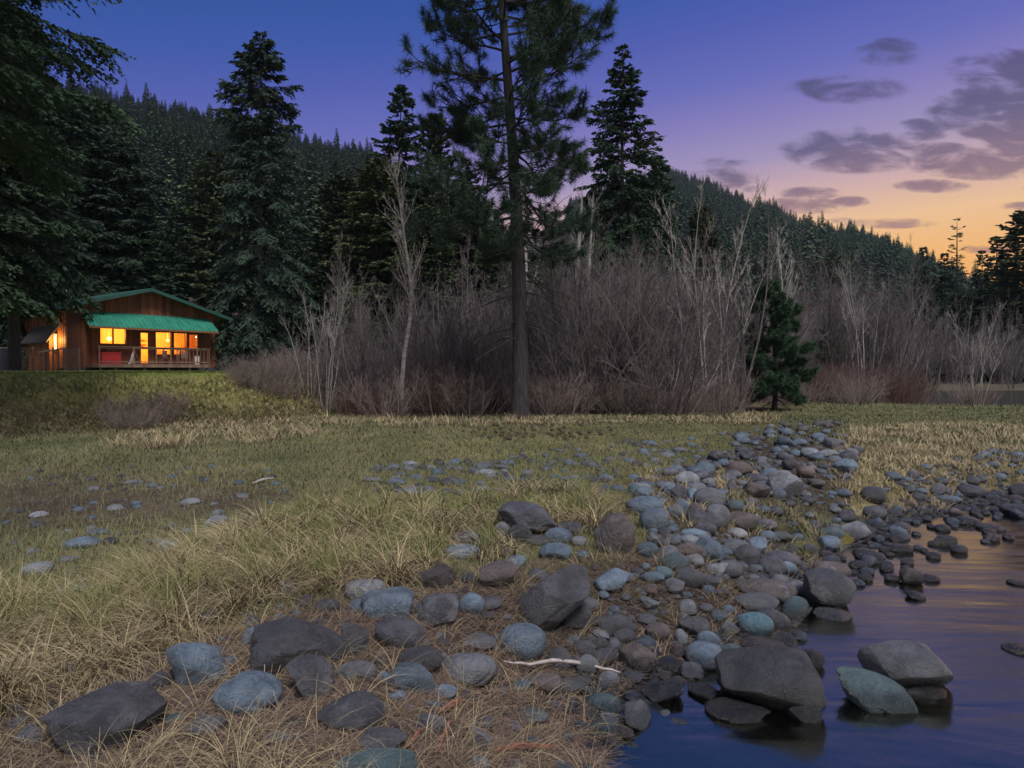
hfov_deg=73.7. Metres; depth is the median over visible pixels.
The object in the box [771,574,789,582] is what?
rock
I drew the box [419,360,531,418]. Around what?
bare bush
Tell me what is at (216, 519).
cobble
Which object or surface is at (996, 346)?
bare tree
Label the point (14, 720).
cobble
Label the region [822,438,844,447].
cobble
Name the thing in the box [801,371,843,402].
bare bush
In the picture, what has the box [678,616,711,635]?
cobble
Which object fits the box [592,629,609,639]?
cobble
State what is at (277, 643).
rock
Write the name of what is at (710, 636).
cobble
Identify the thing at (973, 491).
rock
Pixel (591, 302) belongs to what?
bare bush
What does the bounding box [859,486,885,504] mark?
rock
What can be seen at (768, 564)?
rock
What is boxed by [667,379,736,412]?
bare bush
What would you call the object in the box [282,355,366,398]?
bare bush
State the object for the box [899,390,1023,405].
water
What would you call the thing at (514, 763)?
cobble
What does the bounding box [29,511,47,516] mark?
cobble
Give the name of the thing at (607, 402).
bare bush
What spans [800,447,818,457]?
cobble
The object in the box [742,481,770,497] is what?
rock
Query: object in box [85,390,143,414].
bare bush
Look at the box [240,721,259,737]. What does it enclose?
cobble
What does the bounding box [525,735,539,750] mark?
cobble
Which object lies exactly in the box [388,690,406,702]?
cobble
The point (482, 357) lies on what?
bare bush
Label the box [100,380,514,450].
dry grass
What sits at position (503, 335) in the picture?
bare bush
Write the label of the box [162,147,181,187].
hillside conifer
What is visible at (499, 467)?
cobble
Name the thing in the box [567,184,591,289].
bare tree
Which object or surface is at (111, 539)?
rock
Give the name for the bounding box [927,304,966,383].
bare tree
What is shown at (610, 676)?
cobble
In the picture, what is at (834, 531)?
cobble
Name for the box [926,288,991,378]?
fir tree
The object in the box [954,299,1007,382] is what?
bare tree
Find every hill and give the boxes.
[179,248,1014,374]
[528,230,953,363]
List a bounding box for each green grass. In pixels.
[0,473,617,661]
[728,486,849,560]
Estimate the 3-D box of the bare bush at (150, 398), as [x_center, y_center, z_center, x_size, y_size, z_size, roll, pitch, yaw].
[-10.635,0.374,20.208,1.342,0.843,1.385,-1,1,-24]
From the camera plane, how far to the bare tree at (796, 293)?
48.10 m
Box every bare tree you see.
[279,285,342,399]
[303,269,353,413]
[315,233,416,412]
[326,234,405,410]
[378,150,427,415]
[417,276,485,375]
[456,213,535,354]
[507,263,554,409]
[522,182,539,309]
[530,198,618,411]
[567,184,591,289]
[583,191,601,295]
[606,211,676,413]
[640,204,725,410]
[653,173,786,411]
[691,183,790,412]
[756,229,821,369]
[767,218,801,360]
[785,255,842,338]
[793,284,837,367]
[802,237,885,349]
[803,255,886,370]
[806,239,862,378]
[809,245,895,363]
[815,251,872,355]
[828,247,902,375]
[833,248,890,377]
[846,256,924,371]
[852,244,938,379]
[854,233,930,373]
[854,280,918,374]
[861,257,941,376]
[897,279,936,382]
[913,285,970,385]
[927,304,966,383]
[931,322,960,381]
[933,293,965,384]
[947,300,1015,402]
[948,302,985,403]
[949,318,965,382]
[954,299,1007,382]
[961,294,993,385]
[978,298,1023,383]
[979,308,1019,383]
[987,290,1023,388]
[992,326,1016,379]
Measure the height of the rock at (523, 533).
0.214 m
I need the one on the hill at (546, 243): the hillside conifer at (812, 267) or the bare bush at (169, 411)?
the hillside conifer at (812, 267)
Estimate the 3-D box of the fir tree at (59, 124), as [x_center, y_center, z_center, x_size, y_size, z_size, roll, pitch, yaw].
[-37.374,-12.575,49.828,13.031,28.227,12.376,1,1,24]
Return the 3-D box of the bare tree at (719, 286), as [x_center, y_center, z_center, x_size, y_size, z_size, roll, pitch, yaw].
[7.361,-3.097,24.599,4.225,8.432,3.091,1,2,37]
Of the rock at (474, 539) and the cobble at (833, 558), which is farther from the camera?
the cobble at (833, 558)
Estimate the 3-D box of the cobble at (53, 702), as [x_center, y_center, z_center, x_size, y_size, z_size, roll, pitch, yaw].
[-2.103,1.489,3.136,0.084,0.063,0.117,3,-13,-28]
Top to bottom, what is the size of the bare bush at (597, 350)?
6.474 m
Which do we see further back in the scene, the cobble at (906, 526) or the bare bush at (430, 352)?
the bare bush at (430, 352)
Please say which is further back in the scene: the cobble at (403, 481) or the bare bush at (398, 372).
the bare bush at (398, 372)
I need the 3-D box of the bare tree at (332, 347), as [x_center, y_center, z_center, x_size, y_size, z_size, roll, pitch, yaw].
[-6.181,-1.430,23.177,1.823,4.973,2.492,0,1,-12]
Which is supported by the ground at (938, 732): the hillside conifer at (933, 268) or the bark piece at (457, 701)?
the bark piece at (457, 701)
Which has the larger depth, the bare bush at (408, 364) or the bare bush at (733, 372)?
the bare bush at (733, 372)
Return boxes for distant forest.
[47,72,992,322]
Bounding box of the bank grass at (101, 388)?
[0,373,344,425]
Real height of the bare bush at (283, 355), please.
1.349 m
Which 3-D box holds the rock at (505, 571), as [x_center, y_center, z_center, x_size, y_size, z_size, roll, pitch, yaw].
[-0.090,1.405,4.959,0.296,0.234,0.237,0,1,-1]
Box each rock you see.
[19,561,54,577]
[20,630,73,656]
[39,681,167,758]
[53,581,103,594]
[56,556,79,562]
[62,536,100,549]
[74,752,104,766]
[86,528,109,535]
[101,537,119,544]
[110,625,140,641]
[147,671,170,690]
[162,713,184,724]
[166,642,227,690]
[184,715,228,737]
[193,609,224,623]
[212,670,281,716]
[242,626,254,645]
[249,616,346,677]
[262,730,292,744]
[278,717,310,731]
[286,653,334,700]
[315,598,339,613]
[316,691,386,732]
[331,747,417,767]
[340,623,368,655]
[345,578,385,599]
[360,726,406,749]
[361,586,413,619]
[375,616,424,648]
[384,678,396,690]
[390,662,433,695]
[398,645,441,671]
[413,593,458,626]
[416,564,455,587]
[424,700,440,709]
[432,684,456,699]
[442,652,495,687]
[445,543,479,559]
[453,530,482,547]
[459,592,483,614]
[462,632,495,650]
[463,755,488,767]
[469,735,487,752]
[471,714,493,730]
[479,560,519,588]
[494,521,510,539]
[498,501,556,530]
[499,623,545,660]
[507,524,532,542]
[511,678,530,693]
[516,564,589,630]
[519,707,547,724]
[524,534,552,545]
[538,542,572,559]
[545,527,571,543]
[547,647,571,671]
[556,521,583,535]
[556,677,590,695]
[561,601,591,629]
[571,536,585,546]
[573,640,593,654]
[575,654,598,675]
[593,637,607,649]
[594,512,634,554]
[598,613,632,636]
[608,637,620,655]
[613,628,635,644]
[619,642,657,674]
[623,670,643,684]
[625,496,663,515]
[628,482,650,488]
[637,542,658,558]
[639,508,668,529]
[642,679,683,703]
[645,622,670,641]
[658,655,681,672]
[667,505,683,518]
[670,485,688,498]
[674,567,705,588]
[681,528,706,535]
[681,534,698,542]
[688,683,723,702]
[693,487,725,505]
[695,536,724,561]
[704,696,770,726]
[705,504,730,527]
[715,646,826,713]
[718,560,742,578]
[724,538,748,553]
[727,499,743,510]
[730,511,758,530]
[733,592,778,611]
[734,544,759,565]
[737,612,773,636]
[740,635,785,646]
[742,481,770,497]
[742,578,795,605]
[757,519,777,530]
[757,607,790,632]
[758,556,786,574]
[759,530,776,542]
[766,470,803,496]
[766,550,799,566]
[771,489,786,498]
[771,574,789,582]
[784,706,821,731]
[801,568,856,608]
[803,649,824,669]
[809,561,851,577]
[813,607,851,621]
[832,458,857,472]
[836,666,917,726]
[848,560,867,570]
[852,446,864,452]
[857,640,952,687]
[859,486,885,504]
[862,506,887,519]
[882,542,913,555]
[899,567,923,586]
[904,685,946,699]
[905,590,925,602]
[923,574,940,582]
[936,495,962,502]
[953,516,981,527]
[956,484,985,498]
[975,523,1005,532]
[998,504,1023,519]
[1001,642,1023,655]
[1006,579,1023,586]
[1008,483,1023,496]
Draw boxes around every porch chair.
[162,351,172,363]
[181,351,189,364]
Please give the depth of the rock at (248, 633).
3.85 m
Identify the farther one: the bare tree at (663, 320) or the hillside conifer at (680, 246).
the hillside conifer at (680, 246)
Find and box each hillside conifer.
[126,121,144,167]
[137,135,150,164]
[140,153,150,186]
[149,184,180,250]
[150,184,158,195]
[157,129,180,179]
[160,140,181,177]
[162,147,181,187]
[162,149,180,200]
[168,191,178,227]
[171,160,196,215]
[175,186,190,241]
[177,149,199,203]
[189,169,220,275]
[191,135,203,171]
[193,144,200,172]
[204,121,219,151]
[228,153,241,180]
[240,226,254,305]
[266,153,277,194]
[266,181,289,237]
[272,223,298,342]
[282,185,305,234]
[285,225,299,254]
[288,173,301,208]
[298,185,308,211]
[299,184,323,267]
[303,144,319,192]
[309,183,325,223]
[320,177,327,212]
[328,151,338,196]
[338,163,346,178]
[347,164,355,182]
[438,227,473,287]
[492,259,503,316]
[501,259,512,339]
[528,259,540,335]
[534,253,554,328]
[540,261,558,321]
[671,253,689,291]
[673,238,683,267]
[684,205,699,262]
[726,245,742,296]
[749,236,771,303]
[797,219,825,280]
[801,245,819,326]
[902,250,915,297]
[903,264,915,309]
[928,251,939,279]
[950,270,965,315]
[963,259,978,325]
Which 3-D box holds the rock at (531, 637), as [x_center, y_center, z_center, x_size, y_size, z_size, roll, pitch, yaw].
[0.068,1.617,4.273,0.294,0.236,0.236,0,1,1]
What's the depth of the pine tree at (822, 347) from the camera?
41.58 m
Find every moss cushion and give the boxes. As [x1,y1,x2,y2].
[794,541,819,548]
[839,532,854,544]
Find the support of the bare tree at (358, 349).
on the ground at (938, 732)
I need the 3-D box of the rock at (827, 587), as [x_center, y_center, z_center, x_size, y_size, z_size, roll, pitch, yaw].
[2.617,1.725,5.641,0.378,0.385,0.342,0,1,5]
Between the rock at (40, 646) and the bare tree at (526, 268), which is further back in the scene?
the bare tree at (526, 268)
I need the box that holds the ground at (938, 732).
[0,368,1023,767]
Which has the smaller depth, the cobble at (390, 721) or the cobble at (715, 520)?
the cobble at (390, 721)
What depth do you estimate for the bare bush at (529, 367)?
23.36 m
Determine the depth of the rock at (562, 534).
6.12 m
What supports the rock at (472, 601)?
on the ground at (938, 732)
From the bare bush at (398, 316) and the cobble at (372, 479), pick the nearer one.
the cobble at (372, 479)
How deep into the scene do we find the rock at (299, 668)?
3.26 m
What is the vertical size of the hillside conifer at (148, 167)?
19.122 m
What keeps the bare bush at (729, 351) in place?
on the ground at (938, 732)
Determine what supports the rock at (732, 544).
on the ground at (938, 732)
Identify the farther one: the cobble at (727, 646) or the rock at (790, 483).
the rock at (790, 483)
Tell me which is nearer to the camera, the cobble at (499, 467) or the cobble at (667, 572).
the cobble at (667, 572)
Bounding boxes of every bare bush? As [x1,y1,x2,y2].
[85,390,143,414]
[95,395,160,428]
[105,398,175,429]
[129,384,175,407]
[145,400,191,422]
[146,388,195,412]
[212,353,272,380]
[219,355,284,389]
[228,354,293,390]
[240,346,328,386]
[250,369,307,398]
[257,339,325,366]
[263,378,308,401]
[264,349,305,365]
[270,343,330,385]
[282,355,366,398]
[290,353,328,386]
[294,348,375,387]
[295,355,352,390]
[299,307,416,414]
[304,349,381,392]
[314,385,372,414]
[315,318,412,401]
[321,271,446,382]
[329,374,389,416]
[330,361,429,417]
[344,263,479,374]
[344,354,437,407]
[347,382,395,416]
[362,340,437,412]
[369,323,464,412]
[371,351,439,403]
[372,377,445,415]
[375,246,511,364]
[377,382,423,412]
[378,346,477,407]
[387,311,469,360]
[389,354,486,416]
[391,317,486,409]
[401,312,507,410]
[405,358,511,416]
[416,313,530,413]
[416,364,476,413]
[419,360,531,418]
[425,286,537,383]
[436,315,540,407]
[436,337,511,376]
[437,356,511,408]
[442,273,549,377]
[443,347,551,391]
[463,288,544,371]
[468,296,546,387]
[468,359,561,413]
[469,341,546,414]
[478,260,599,388]
[486,234,683,402]
[488,233,686,413]
[493,258,645,413]
[494,358,602,416]
[495,365,601,414]
[500,373,572,413]
[509,235,703,412]
[526,218,698,411]
[526,256,637,371]
[529,371,616,415]
[544,279,668,412]
[551,372,626,413]
[552,242,728,405]
[554,234,711,378]
[562,228,769,415]
[564,257,724,390]
[568,373,638,414]
[577,360,665,410]
[583,258,743,387]
[587,369,675,415]
[592,367,683,413]
[597,243,748,411]
[603,360,703,414]
[611,256,732,391]
[635,276,740,393]
[654,387,709,414]
[659,362,766,412]
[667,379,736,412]
[674,285,765,397]
[682,249,837,403]
[687,378,757,415]
[707,328,764,399]
[732,306,829,400]
[751,258,877,370]
[764,383,816,406]
[796,271,911,370]
[799,289,912,372]
[800,359,851,402]
[800,377,840,401]
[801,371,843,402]
[802,379,833,404]
[807,335,865,373]
[809,365,866,401]
[810,257,947,376]
[810,334,865,377]
[813,363,864,378]
[813,375,857,402]
[814,359,878,401]
[814,362,892,402]
[815,285,925,365]
[821,365,891,403]
[822,369,889,405]
[826,373,890,403]
[827,296,951,383]
[832,359,904,402]
[833,363,915,402]
[844,374,891,403]
[845,365,930,404]
[851,361,914,403]
[867,362,945,403]
[875,372,926,404]
[877,371,931,404]
[888,372,944,403]
[895,368,943,402]
[906,341,956,380]
[907,321,987,383]
[935,375,1010,405]
[946,340,995,381]
[962,336,1023,383]
[965,385,994,404]
[968,327,1023,381]
[986,334,1023,383]
[1001,335,1023,382]
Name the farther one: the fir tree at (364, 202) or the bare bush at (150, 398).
the fir tree at (364, 202)
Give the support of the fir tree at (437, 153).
on the ground at (938, 732)
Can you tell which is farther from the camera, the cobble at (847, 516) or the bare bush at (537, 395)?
the bare bush at (537, 395)
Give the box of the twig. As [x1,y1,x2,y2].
[356,675,400,687]
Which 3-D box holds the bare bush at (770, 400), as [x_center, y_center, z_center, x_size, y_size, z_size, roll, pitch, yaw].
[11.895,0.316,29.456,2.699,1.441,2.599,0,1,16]
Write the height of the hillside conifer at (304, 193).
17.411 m
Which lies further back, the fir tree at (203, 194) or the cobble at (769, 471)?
the fir tree at (203, 194)
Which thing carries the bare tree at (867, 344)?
on the ground at (938, 732)
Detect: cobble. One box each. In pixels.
[5,703,27,717]
[6,714,30,731]
[15,724,44,745]
[24,548,39,553]
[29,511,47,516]
[44,701,63,711]
[57,661,90,676]
[107,504,123,509]
[121,479,144,484]
[136,666,152,678]
[146,538,166,543]
[155,540,177,549]
[180,498,200,504]
[204,515,227,524]
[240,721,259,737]
[242,615,260,628]
[276,579,296,597]
[291,732,309,745]
[295,594,314,607]
[335,660,376,681]
[348,598,361,612]
[362,477,383,481]
[376,671,389,682]
[383,717,398,727]
[387,478,406,484]
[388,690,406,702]
[403,461,418,465]
[404,487,414,492]
[413,713,446,736]
[446,459,461,464]
[461,572,475,584]
[469,726,490,743]
[474,469,496,474]
[476,462,487,469]
[483,595,501,610]
[492,665,503,682]
[494,465,509,469]
[507,555,526,566]
[507,758,524,767]
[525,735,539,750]
[526,673,560,693]
[529,568,548,580]
[553,760,574,767]
[559,731,574,745]
[582,763,592,767]
[584,597,599,610]
[586,692,621,713]
[589,719,617,736]
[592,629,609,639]
[593,647,617,665]
[594,568,628,590]
[597,670,619,685]
[599,711,618,724]
[617,726,633,739]
[624,699,650,732]
[628,484,639,494]
[632,635,656,648]
[633,486,652,496]
[636,613,656,624]
[639,595,659,609]
[640,571,664,583]
[642,584,656,595]
[655,566,672,578]
[655,670,671,680]
[657,709,674,720]
[658,482,674,492]
[659,545,678,556]
[661,552,688,570]
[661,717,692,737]
[665,578,684,593]
[669,641,684,657]
[671,447,686,452]
[671,675,686,686]
[674,471,699,484]
[674,628,687,647]
[675,500,689,512]
[678,542,704,557]
[678,599,696,614]
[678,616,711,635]
[679,661,703,680]
[684,640,722,670]
[685,509,721,529]
[686,466,703,471]
[686,554,703,567]
[687,488,696,501]
[689,503,704,511]
[690,481,705,489]
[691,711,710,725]
[693,470,709,480]
[694,461,715,474]
[694,522,717,534]
[696,631,722,646]
[704,563,727,576]
[704,574,719,586]
[708,450,724,460]
[710,609,727,622]
[718,621,738,635]
[720,489,729,494]
[720,643,740,649]
[722,473,736,483]
[726,461,752,475]
[727,528,747,538]
[732,614,740,620]
[735,583,751,592]
[739,449,755,459]
[744,473,765,481]
[747,536,766,553]
[758,467,777,477]
[771,633,797,647]
[774,531,793,541]
[776,436,796,446]
[780,596,808,620]
[781,457,796,469]
[784,561,797,576]
[786,580,802,596]
[797,465,814,477]
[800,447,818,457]
[803,543,820,554]
[807,478,825,487]
[817,449,838,456]
[817,535,840,552]
[819,527,845,537]
[819,555,841,562]
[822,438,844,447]
[837,511,855,522]
[838,450,859,461]
[839,521,871,539]
[851,547,869,559]
[861,554,876,567]
[864,551,886,565]
[867,517,885,526]
[888,526,910,542]
[891,522,910,532]
[928,482,945,494]
[934,535,957,547]
[948,508,964,516]
[1009,509,1023,520]
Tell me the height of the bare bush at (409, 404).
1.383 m
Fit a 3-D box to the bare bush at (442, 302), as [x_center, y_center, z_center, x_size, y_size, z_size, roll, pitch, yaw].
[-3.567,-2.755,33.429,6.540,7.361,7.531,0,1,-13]
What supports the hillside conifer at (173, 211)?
on the hill at (249, 318)
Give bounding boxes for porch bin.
[194,355,199,364]
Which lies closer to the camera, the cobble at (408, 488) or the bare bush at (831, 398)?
the cobble at (408, 488)
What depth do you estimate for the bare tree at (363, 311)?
23.77 m
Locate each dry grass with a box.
[0,386,397,439]
[0,470,640,742]
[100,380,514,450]
[498,408,782,424]
[626,460,848,577]
[635,543,744,656]
[819,419,1023,523]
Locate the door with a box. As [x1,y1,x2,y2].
[139,332,150,363]
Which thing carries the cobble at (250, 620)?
on the ground at (938, 732)
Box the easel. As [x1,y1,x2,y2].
[129,350,140,363]
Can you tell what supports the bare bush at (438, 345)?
on the ground at (938, 732)
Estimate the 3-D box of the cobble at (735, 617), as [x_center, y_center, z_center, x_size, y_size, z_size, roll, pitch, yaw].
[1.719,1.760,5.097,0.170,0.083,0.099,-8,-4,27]
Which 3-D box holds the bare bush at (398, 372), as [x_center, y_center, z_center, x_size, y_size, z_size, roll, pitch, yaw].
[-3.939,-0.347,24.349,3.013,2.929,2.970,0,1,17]
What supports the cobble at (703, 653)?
on the ground at (938, 732)
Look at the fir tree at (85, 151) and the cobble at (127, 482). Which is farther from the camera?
the fir tree at (85, 151)
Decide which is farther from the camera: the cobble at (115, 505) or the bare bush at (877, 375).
the bare bush at (877, 375)
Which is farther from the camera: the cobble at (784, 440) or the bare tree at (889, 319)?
the bare tree at (889, 319)
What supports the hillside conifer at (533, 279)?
on the hill at (249, 318)
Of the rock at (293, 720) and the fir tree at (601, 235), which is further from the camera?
the fir tree at (601, 235)
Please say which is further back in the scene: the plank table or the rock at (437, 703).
the plank table
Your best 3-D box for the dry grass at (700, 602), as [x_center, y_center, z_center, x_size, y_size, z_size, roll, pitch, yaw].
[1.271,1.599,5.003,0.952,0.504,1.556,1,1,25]
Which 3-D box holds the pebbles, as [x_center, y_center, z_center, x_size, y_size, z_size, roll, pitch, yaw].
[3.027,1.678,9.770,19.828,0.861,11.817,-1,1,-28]
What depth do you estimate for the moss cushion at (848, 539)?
7.59 m
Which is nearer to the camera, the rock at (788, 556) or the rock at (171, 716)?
the rock at (171, 716)
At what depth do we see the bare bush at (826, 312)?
45.43 m
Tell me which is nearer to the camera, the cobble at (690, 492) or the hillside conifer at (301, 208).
the cobble at (690, 492)
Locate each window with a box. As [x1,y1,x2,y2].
[99,328,126,344]
[155,331,171,354]
[173,332,187,354]
[188,334,197,347]
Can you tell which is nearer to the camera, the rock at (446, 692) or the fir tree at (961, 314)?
the rock at (446, 692)
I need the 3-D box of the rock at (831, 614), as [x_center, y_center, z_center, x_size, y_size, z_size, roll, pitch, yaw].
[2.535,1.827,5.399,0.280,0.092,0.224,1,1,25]
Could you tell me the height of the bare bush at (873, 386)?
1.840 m
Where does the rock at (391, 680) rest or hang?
on the ground at (938, 732)
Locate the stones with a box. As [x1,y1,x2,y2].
[35,420,1023,767]
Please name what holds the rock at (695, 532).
on the ground at (938, 732)
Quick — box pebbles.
[2,426,1023,767]
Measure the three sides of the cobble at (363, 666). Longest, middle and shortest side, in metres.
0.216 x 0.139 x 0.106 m
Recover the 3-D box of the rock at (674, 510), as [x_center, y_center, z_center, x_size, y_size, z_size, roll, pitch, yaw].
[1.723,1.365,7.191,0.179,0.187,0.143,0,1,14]
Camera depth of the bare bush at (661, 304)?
27.04 m
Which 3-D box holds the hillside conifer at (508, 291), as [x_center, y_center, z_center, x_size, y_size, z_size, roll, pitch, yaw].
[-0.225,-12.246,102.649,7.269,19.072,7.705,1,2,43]
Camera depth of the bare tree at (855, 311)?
39.57 m
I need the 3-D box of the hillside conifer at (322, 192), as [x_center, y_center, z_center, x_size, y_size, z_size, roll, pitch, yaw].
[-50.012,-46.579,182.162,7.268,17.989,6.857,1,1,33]
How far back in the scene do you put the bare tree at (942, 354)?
67.21 m
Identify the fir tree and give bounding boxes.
[0,0,104,370]
[0,0,146,199]
[0,8,66,327]
[0,103,103,369]
[20,62,117,310]
[40,92,168,369]
[50,130,177,296]
[102,173,175,293]
[131,223,186,292]
[149,205,205,304]
[172,149,267,370]
[207,31,318,370]
[273,210,324,361]
[287,227,345,360]
[290,174,385,363]
[316,156,430,369]
[346,84,426,347]
[365,204,464,367]
[409,112,476,335]
[438,172,503,357]
[460,231,528,361]
[562,190,625,316]
[573,44,670,317]
[632,155,683,331]
[667,206,732,384]
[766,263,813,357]
[808,253,849,331]
[881,298,929,376]
[907,280,964,377]
[908,246,934,340]
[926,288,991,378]
[934,252,960,334]
[941,218,970,305]
[949,281,1009,377]
[965,282,1023,380]
[969,250,991,336]
[974,236,1010,325]
[987,253,1011,300]
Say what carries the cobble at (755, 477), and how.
on the ground at (938, 732)
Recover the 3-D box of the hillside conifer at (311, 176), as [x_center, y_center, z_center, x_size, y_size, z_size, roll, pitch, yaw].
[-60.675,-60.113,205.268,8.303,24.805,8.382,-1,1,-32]
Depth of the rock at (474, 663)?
3.67 m
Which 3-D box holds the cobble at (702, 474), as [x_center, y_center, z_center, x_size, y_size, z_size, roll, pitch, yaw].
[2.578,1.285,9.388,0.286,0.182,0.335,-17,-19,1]
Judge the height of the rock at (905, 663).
0.324 m
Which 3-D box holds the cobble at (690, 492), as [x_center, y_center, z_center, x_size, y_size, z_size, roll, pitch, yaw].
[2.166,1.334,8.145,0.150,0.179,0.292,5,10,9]
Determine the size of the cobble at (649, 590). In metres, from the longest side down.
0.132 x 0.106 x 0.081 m
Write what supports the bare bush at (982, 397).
on the ground at (938, 732)
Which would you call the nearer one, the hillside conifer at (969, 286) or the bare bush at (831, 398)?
the bare bush at (831, 398)
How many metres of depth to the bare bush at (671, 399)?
23.28 m
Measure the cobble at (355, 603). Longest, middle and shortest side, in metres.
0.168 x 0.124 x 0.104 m
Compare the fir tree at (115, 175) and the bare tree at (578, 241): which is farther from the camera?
the fir tree at (115, 175)
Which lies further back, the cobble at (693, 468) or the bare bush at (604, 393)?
the bare bush at (604, 393)
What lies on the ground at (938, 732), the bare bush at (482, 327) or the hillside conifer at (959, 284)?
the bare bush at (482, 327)
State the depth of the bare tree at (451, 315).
26.68 m
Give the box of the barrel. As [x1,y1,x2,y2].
[0,347,7,370]
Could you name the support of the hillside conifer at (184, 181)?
on the hill at (249, 318)
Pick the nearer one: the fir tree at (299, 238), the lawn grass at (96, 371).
the lawn grass at (96, 371)
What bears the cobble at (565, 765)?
on the ground at (938, 732)
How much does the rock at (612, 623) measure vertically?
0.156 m
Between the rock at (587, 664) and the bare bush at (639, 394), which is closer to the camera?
the rock at (587, 664)
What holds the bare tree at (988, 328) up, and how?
on the ground at (938, 732)
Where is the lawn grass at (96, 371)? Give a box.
[0,370,278,378]
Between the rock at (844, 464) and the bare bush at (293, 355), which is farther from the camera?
the bare bush at (293, 355)
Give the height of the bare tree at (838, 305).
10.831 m
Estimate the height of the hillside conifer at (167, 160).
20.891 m
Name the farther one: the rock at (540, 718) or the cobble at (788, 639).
the cobble at (788, 639)
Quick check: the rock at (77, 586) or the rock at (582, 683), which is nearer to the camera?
the rock at (582, 683)
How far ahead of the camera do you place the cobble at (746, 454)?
11.76 m
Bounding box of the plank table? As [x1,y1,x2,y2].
[38,347,65,369]
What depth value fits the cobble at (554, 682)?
3.90 m
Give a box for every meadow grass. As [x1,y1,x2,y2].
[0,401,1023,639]
[445,401,1023,445]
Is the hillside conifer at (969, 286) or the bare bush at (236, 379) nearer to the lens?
the bare bush at (236, 379)
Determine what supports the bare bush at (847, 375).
on the ground at (938, 732)
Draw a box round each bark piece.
[406,727,423,747]
[437,719,451,750]
[438,698,464,712]
[493,742,555,751]
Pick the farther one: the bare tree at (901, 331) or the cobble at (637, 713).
the bare tree at (901, 331)
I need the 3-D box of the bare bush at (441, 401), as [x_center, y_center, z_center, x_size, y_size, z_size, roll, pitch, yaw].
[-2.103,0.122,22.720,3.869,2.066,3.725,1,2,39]
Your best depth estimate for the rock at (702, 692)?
4.06 m
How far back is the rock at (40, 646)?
3.71 m
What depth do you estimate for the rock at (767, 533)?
7.22 m
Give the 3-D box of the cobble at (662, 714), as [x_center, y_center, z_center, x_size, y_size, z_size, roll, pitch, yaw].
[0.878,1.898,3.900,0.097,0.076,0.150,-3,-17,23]
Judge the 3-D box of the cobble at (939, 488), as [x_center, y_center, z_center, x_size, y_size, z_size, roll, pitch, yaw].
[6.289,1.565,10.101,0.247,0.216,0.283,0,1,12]
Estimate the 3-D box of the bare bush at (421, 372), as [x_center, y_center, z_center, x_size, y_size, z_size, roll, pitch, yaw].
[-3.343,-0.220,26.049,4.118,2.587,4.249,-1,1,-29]
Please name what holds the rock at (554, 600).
on the ground at (938, 732)
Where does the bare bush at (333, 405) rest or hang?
on the ground at (938, 732)
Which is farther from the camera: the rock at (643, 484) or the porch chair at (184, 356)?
the porch chair at (184, 356)
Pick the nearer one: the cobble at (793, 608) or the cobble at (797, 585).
the cobble at (793, 608)
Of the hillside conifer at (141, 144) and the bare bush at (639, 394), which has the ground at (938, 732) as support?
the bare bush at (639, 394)
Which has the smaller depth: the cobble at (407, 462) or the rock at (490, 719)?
the rock at (490, 719)
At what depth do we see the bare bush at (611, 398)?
22.95 m
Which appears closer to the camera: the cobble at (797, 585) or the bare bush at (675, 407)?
the cobble at (797, 585)
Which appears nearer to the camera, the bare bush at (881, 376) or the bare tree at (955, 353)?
the bare bush at (881, 376)
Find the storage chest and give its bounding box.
[97,352,120,363]
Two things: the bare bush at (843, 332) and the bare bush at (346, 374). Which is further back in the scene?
the bare bush at (843, 332)
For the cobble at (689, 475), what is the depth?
9.08 m
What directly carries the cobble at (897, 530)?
on the pebbles
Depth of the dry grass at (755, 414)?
20.49 m
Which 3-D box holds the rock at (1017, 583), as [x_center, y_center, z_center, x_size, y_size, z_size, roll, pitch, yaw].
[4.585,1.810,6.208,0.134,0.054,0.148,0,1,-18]
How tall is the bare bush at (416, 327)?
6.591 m
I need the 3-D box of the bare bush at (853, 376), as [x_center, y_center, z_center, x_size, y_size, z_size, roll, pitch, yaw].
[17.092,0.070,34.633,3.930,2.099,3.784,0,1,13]
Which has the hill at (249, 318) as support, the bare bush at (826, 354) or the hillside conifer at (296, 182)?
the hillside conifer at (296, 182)
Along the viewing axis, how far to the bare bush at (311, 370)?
25.95 m
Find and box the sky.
[14,0,1023,282]
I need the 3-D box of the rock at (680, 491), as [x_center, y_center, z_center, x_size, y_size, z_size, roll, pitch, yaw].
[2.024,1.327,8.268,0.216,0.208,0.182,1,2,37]
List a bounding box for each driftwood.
[251,477,273,482]
[503,658,619,672]
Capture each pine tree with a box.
[393,0,621,418]
[734,273,820,410]
[815,326,843,372]
[969,210,1023,381]
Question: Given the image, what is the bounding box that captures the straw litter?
[0,532,805,767]
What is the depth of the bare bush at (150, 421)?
17.48 m
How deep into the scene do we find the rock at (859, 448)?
12.72 m
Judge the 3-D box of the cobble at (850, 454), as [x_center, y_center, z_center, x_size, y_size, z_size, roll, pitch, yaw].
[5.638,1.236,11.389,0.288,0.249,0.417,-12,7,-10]
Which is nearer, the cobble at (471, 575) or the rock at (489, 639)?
the rock at (489, 639)
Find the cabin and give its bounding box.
[2,288,232,370]

